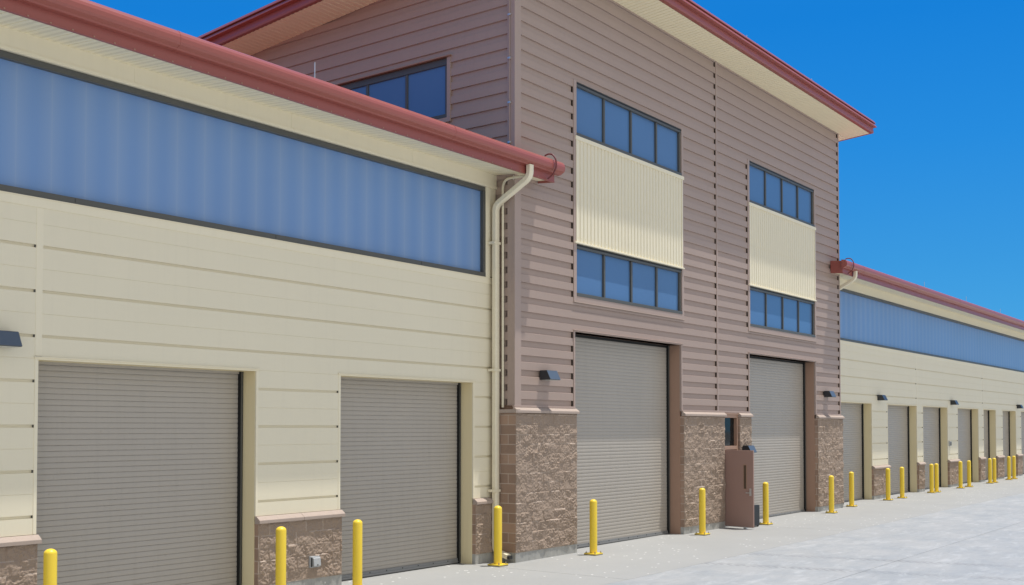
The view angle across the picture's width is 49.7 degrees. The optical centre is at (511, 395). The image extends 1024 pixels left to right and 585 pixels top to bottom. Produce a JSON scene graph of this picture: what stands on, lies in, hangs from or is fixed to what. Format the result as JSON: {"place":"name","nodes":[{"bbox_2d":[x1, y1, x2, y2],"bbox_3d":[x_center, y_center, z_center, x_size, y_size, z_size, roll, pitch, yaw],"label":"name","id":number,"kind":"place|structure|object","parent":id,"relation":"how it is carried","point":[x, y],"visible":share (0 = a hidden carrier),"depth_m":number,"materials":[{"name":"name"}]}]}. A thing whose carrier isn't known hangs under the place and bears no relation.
{"place":"outdoors","nodes":[
{"label":"outdoors","id":0,"kind":"place"},
{"bbox_2d":[342,563,627,584],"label":"pavement","id":1,"kind":"structure","parent":0,"point":[459,574],"depth_m":20.35,"materials":[{"name":"concrete"}]},
{"bbox_2d":[43,549,56,584],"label":"bollard","id":2,"kind":"object","parent":1,"relation":"on","point":[49,566],"visible":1,"depth_m":14.22,"materials":[{"name":"yellow plastic"}]},
{"bbox_2d":[275,526,285,584],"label":"bollard","id":3,"kind":"object","parent":1,"relation":"on","point":[280,574],"visible":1,"depth_m":17.44,"materials":[{"name":"yellow plastic"}]},
{"bbox_2d":[352,519,361,584],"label":"bollard","id":4,"kind":"object","parent":1,"relation":"on","point":[357,553],"visible":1,"depth_m":18.79,"materials":[{"name":"yellow plastic"}]},
{"bbox_2d":[89,0,1023,320],"label":"sky","id":5,"kind":"structure","parent":0,"point":[932,198],"materials":[{"name":"blue"}]},
{"bbox_2d":[459,526,847,578],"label":"pavement","id":6,"kind":"structure","parent":0,"point":[636,558],"depth_m":24.70,"materials":[{"name":"concrete"}]},
{"bbox_2d":[487,506,507,566],"bbox_3d":[-0.284,2.816,22.216,0.300,1.210,0.300,-1,-2,37],"label":"bollard","id":7,"kind":"object","parent":6,"relation":"on","point":[497,536],"visible":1,"depth_m":22.15,"materials":[{"name":"yellow metal"}]},
{"bbox_2d":[584,499,602,555],"bbox_3d":[1.777,2.865,24.110,0.300,1.210,0.300,-1,-2,37],"label":"bollard","id":8,"kind":"object","parent":6,"relation":"on","point":[593,528],"visible":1,"depth_m":24.04,"materials":[{"name":"yellow metal"}]},
{"bbox_2d":[695,488,709,535],"bbox_3d":[4.902,2.978,28.451,0.300,1.210,0.300,-1,-2,37],"label":"bollard","id":9,"kind":"object","parent":6,"relation":"on","point":[702,513],"visible":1,"depth_m":28.38,"materials":[{"name":"yellow metal"}]},
{"bbox_2d":[754,505,759,525],"bbox_3d":[6.635,3.310,30.800,0.420,0.667,0.432,-1,-2,37],"label":"equipment case","id":10,"kind":"object","parent":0,"point":[756,515],"visible":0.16,"depth_m":30.66,"materials":[{"name":"black plastic"}]},
{"bbox_2d":[605,493,1023,584],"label":"yard","id":11,"kind":"structure","parent":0,"point":[822,560],"depth_m":24.64,"materials":[{"name":"concrete"}]},
{"bbox_2d":[759,501,961,530],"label":"pavement","id":12,"kind":"structure","parent":0,"point":[862,515],"depth_m":34.15,"materials":[{"name":"concrete"}]},
{"bbox_2d":[760,482,772,524],"bbox_3d":[7.206,3.054,31.373,0.300,1.210,0.300,-1,-2,37],"label":"bollard","id":13,"kind":"object","parent":12,"relation":"on","point":[765,503],"visible":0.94,"depth_m":31.30,"materials":[{"name":"yellow metal"}]},
{"bbox_2d":[825,475,837,513],"bbox_3d":[10.254,3.160,35.460,0.300,1.210,0.300,-1,-2,37],"label":"bollard","id":14,"kind":"object","parent":12,"relation":"on","point":[831,493],"visible":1,"depth_m":35.39,"materials":[{"name":"yellow metal"}]},
{"bbox_2d":[846,472,856,506],"bbox_3d":[11.756,3.233,38.244,0.300,1.210,0.300,-1,-2,37],"label":"bollard","id":15,"kind":"object","parent":12,"relation":"on","point":[851,489],"visible":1,"depth_m":38.18,"materials":[{"name":"yellow metal"}]},
{"bbox_2d":[822,522,1023,584],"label":"yard","id":16,"kind":"structure","parent":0,"point":[995,557],"depth_m":22.01,"materials":[{"name":"concrete"}]},
{"bbox_2d":[855,487,1023,505],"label":"pavement","id":17,"kind":"structure","parent":0,"point":[956,496],"depth_m":43.60,"materials":[{"name":"concrete"}]},
{"bbox_2d":[883,468,892,500],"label":"bollard","id":18,"kind":"object","parent":17,"relation":"on","point":[888,498],"visible":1,"depth_m":41.35,"materials":[{"name":"yellow metal"}]},
{"bbox_2d":[897,467,906,498],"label":"bollard","id":19,"kind":"object","parent":17,"relation":"on","point":[902,494],"visible":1,"depth_m":42.57,"materials":[{"name":"yellow metal"}]},
{"bbox_2d":[927,464,935,492],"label":"bollard","id":20,"kind":"object","parent":17,"relation":"on","point":[931,472],"visible":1,"depth_m":45.86,"materials":[{"name":"yellow metal"}]},
{"bbox_2d":[934,463,940,491],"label":"bollard","id":21,"kind":"object","parent":17,"relation":"on","point":[936,474],"visible":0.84,"depth_m":46.39,"materials":[{"name":"yellow metal"}]},
{"bbox_2d":[956,461,964,488],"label":"bollard","id":22,"kind":"object","parent":17,"relation":"on","point":[960,470],"visible":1,"depth_m":49.18,"materials":[{"name":"yellow metal"}]},
{"bbox_2d":[954,477,1023,489],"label":"pavement","id":23,"kind":"structure","parent":0,"point":[1018,483],"depth_m":52.33,"materials":[{"name":"concrete"}]},
{"bbox_2d":[965,460,972,486],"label":"bollard","id":24,"kind":"object","parent":23,"relation":"on","point":[968,473],"visible":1,"depth_m":50.25,"materials":[{"name":"yellow metal"}]},
{"bbox_2d":[987,458,993,483],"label":"bollard","id":25,"kind":"object","parent":23,"relation":"on","point":[989,471],"visible":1,"depth_m":53.25,"materials":[{"name":"yellow metal"}]},
{"bbox_2d":[992,458,998,482],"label":"bollard","id":26,"kind":"object","parent":23,"relation":"on","point":[994,469],"visible":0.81,"depth_m":53.94,"materials":[{"name":"yellow metal"}]},
{"bbox_2d":[1005,456,1012,479],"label":"bollard","id":27,"kind":"object","parent":23,"relation":"on","point":[1008,467],"visible":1,"depth_m":56.69,"materials":[{"name":"yellow metal"}]},
{"bbox_2d":[1011,456,1017,478],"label":"bollard","id":28,"kind":"object","parent":23,"relation":"on","point":[1013,467],"visible":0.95,"depth_m":57.59,"materials":[{"name":"yellow metal"}]},
{"bbox_3d":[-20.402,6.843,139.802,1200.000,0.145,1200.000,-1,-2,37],"label":"ground","id":29,"kind":"structure","parent":0,"visible":0},
{"bbox_2d":[0,0,564,584],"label":"garage wing","id":30,"kind":"structure","parent":29,"relation":"on","point":[248,304],"depth_m":17.75,"materials":[{"name":"beige metal"}]},
{"bbox_2d":[0,330,21,347],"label":"wall lamp","id":31,"kind":"object","parent":30,"relation":"attached to","point":[10,339],"visible":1,"depth_m":14.45,"materials":[{"name":"grey metal"}]},
{"bbox_2d":[35,361,242,584],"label":"roller door","id":32,"kind":"structure","parent":30,"relation":"in","point":[140,469],"depth_m":16.68,"materials":[{"name":"beige metal"}]},
{"bbox_2d":[0,50,485,276],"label":"strip window","id":33,"kind":"structure","parent":30,"relation":"in","point":[67,135],"depth_m":17.55,"materials":[{"name":"blue glass"}]},
{"bbox_2d":[309,556,320,567],"bbox_3d":[-3.355,2.833,18.848,0.120,0.190,0.210,-1,-2,37],"label":"outlet box","id":34,"kind":"object","parent":30,"relation":"attached to","point":[314,561],"visible":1,"depth_m":18.79,"materials":[{"name":"grey plastic"}]},
{"bbox_2d":[339,377,460,580],"bbox_3d":[-2.207,1.521,21.237,0.112,3.843,3.790,-1,-2,37],"label":"roller door","id":35,"kind":"structure","parent":30,"relation":"in","point":[400,446],"depth_m":21.32,"materials":[{"name":"beige metal"}]},
{"bbox_2d":[197,0,875,562],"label":"tower block","id":36,"kind":"structure","parent":29,"relation":"on","point":[671,286],"depth_m":27.35,"materials":[{"name":"brown metal"}]},
{"bbox_2d":[340,58,446,119],"bbox_3d":[-3.342,-6.701,25.690,4.900,1.320,0.175,-1,-2,37],"label":"window","id":37,"kind":"structure","parent":36,"relation":"in","point":[421,89],"depth_m":24.80,"materials":[{"name":"blue glass"}]},
{"bbox_2d":[540,370,560,380],"bbox_3d":[0.800,-0.436,23.690,0.329,0.211,0.385,-1,-2,37],"label":"wall lamp","id":38,"kind":"object","parent":36,"relation":"attached to","point":[549,375],"visible":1,"depth_m":23.56,"materials":[{"name":"brown metal"}]},
{"bbox_2d":[575,334,669,548],"bbox_3d":[2.592,1.079,26.886,0.112,5.043,5.040,-1,-2,37],"label":"roller door","id":39,"kind":"structure","parent":36,"relation":"in","point":[622,387],"depth_m":27.04,"materials":[{"name":"beige metal"}]},
{"bbox_2d":[577,82,681,175],"bbox_3d":[2.891,-6.423,26.963,0.162,1.240,4.990,-1,-2,37],"label":"window","id":40,"kind":"structure","parent":36,"relation":"in","point":[602,119],"depth_m":26.83,"materials":[{"name":"blue glass"}]},
{"bbox_2d":[577,244,682,313],"bbox_3d":[2.891,-2.773,26.856,0.162,1.185,4.990,-1,-2,37],"label":"window","id":41,"kind":"structure","parent":36,"relation":"in","point":[603,275],"depth_m":26.73,"materials":[{"name":"blue glass"}]},
{"bbox_2d":[721,412,738,526],"bbox_3d":[6.053,2.075,30.976,0.220,3.205,1.000,-1,-2,37],"label":"personnel door","id":42,"kind":"structure","parent":36,"relation":"in","point":[731,421],"depth_m":31.18,"materials":[{"name":"brown metal"}]},
{"bbox_2d":[725,450,753,528],"bbox_3d":[6.207,2.560,30.230,0.930,2.138,0.130,-2,-2,45],"label":"door leaf","id":43,"kind":"structure","parent":36,"relation":"in","point":[739,464],"depth_m":30.20,"materials":[{"name":"brown paint"}]},
{"bbox_2d":[742,445,756,452],"bbox_3d":[6.758,1.524,31.517,0.329,0.211,0.385,-1,-2,37],"label":"wall lamp","id":44,"kind":"object","parent":36,"relation":"attached to","point":[748,447],"visible":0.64,"depth_m":31.42,"materials":[{"name":"brown metal"}]},
{"bbox_2d":[750,356,805,518],"bbox_3d":[8.093,1.284,34.263,0.112,5.020,5.110,-1,-2,37],"label":"roller door","id":45,"kind":"structure","parent":36,"relation":"in","point":[777,386],"depth_m":34.66,"materials":[{"name":"beige metal"}]},
{"bbox_2d":[749,161,814,226],"bbox_3d":[8.375,-6.208,34.316,0.162,1.240,5.000,-1,-2,37],"label":"window","id":46,"kind":"structure","parent":36,"relation":"in","point":[770,190],"depth_m":34.25,"materials":[{"name":"blue glass"}]},
{"bbox_2d":[750,286,815,336],"bbox_3d":[8.375,-2.557,34.209,0.162,1.185,5.000,-1,-2,37],"label":"window","id":47,"kind":"structure","parent":36,"relation":"in","point":[771,310],"depth_m":34.13,"materials":[{"name":"blue glass"}]},
{"bbox_2d":[823,391,835,396],"bbox_3d":[10.578,-0.052,36.800,0.329,0.211,0.385,-1,-2,37],"label":"wall lamp","id":48,"kind":"object","parent":36,"relation":"attached to","point":[828,393],"visible":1,"depth_m":36.66,"materials":[{"name":"brown metal"}]},
{"bbox_2d":[830,258,1023,504],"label":"garage wing","id":49,"kind":"structure","parent":29,"relation":"on","point":[919,357],"depth_m":46.79,"materials":[{"name":"beige metal"}]},
{"bbox_2d":[839,403,863,501],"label":"roller door","id":50,"kind":"structure","parent":49,"relation":"in","point":[853,423],"depth_m":41.39,"materials":[{"name":"beige metal"}]},
{"bbox_2d":[877,395,887,400],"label":"wall lamp","id":51,"kind":"object","parent":49,"relation":"attached to","point":[882,397],"visible":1,"depth_m":42.46,"materials":[{"name":"brown metal"}]},
{"bbox_2d":[888,405,909,494],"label":"roller door","id":52,"kind":"structure","parent":49,"relation":"in","point":[898,416],"depth_m":45.59,"materials":[{"name":"beige metal"}]},
{"bbox_2d":[923,407,940,488],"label":"roller door","id":53,"kind":"structure","parent":49,"relation":"in","point":[931,415],"depth_m":49.34,"materials":[{"name":"beige metal"}]},
{"bbox_2d":[840,289,1023,372],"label":"strip window","id":54,"kind":"structure","parent":49,"relation":"in","point":[864,319],"depth_m":47.47,"materials":[{"name":"blue glass"}]},
{"bbox_2d":[950,400,958,404],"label":"wall lamp","id":55,"kind":"object","parent":49,"relation":"attached to","point":[953,402],"visible":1,"depth_m":50.49,"materials":[{"name":"brown metal"}]},
{"bbox_2d":[958,409,972,482],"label":"roller door","id":56,"kind":"structure","parent":49,"relation":"in","point":[964,415],"depth_m":53.79,"materials":[{"name":"beige metal"}]},
{"bbox_2d":[984,410,989,479],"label":"roller door","id":57,"kind":"structure","parent":49,"relation":"in","point":[986,412],"depth_m":57.15,"materials":[{"name":"beige metal"}]},
{"bbox_2d":[1003,411,1009,476],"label":"roller door","id":58,"kind":"structure","parent":49,"relation":"in","point":[1006,414],"depth_m":60.51,"materials":[{"name":"beige metal"}]},
{"bbox_2d":[1021,412,1023,473],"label":"roller door","id":59,"kind":"structure","parent":49,"relation":"in","point":[1022,413],"depth_m":63.72,"materials":[{"name":"beige metal"}]}
]}

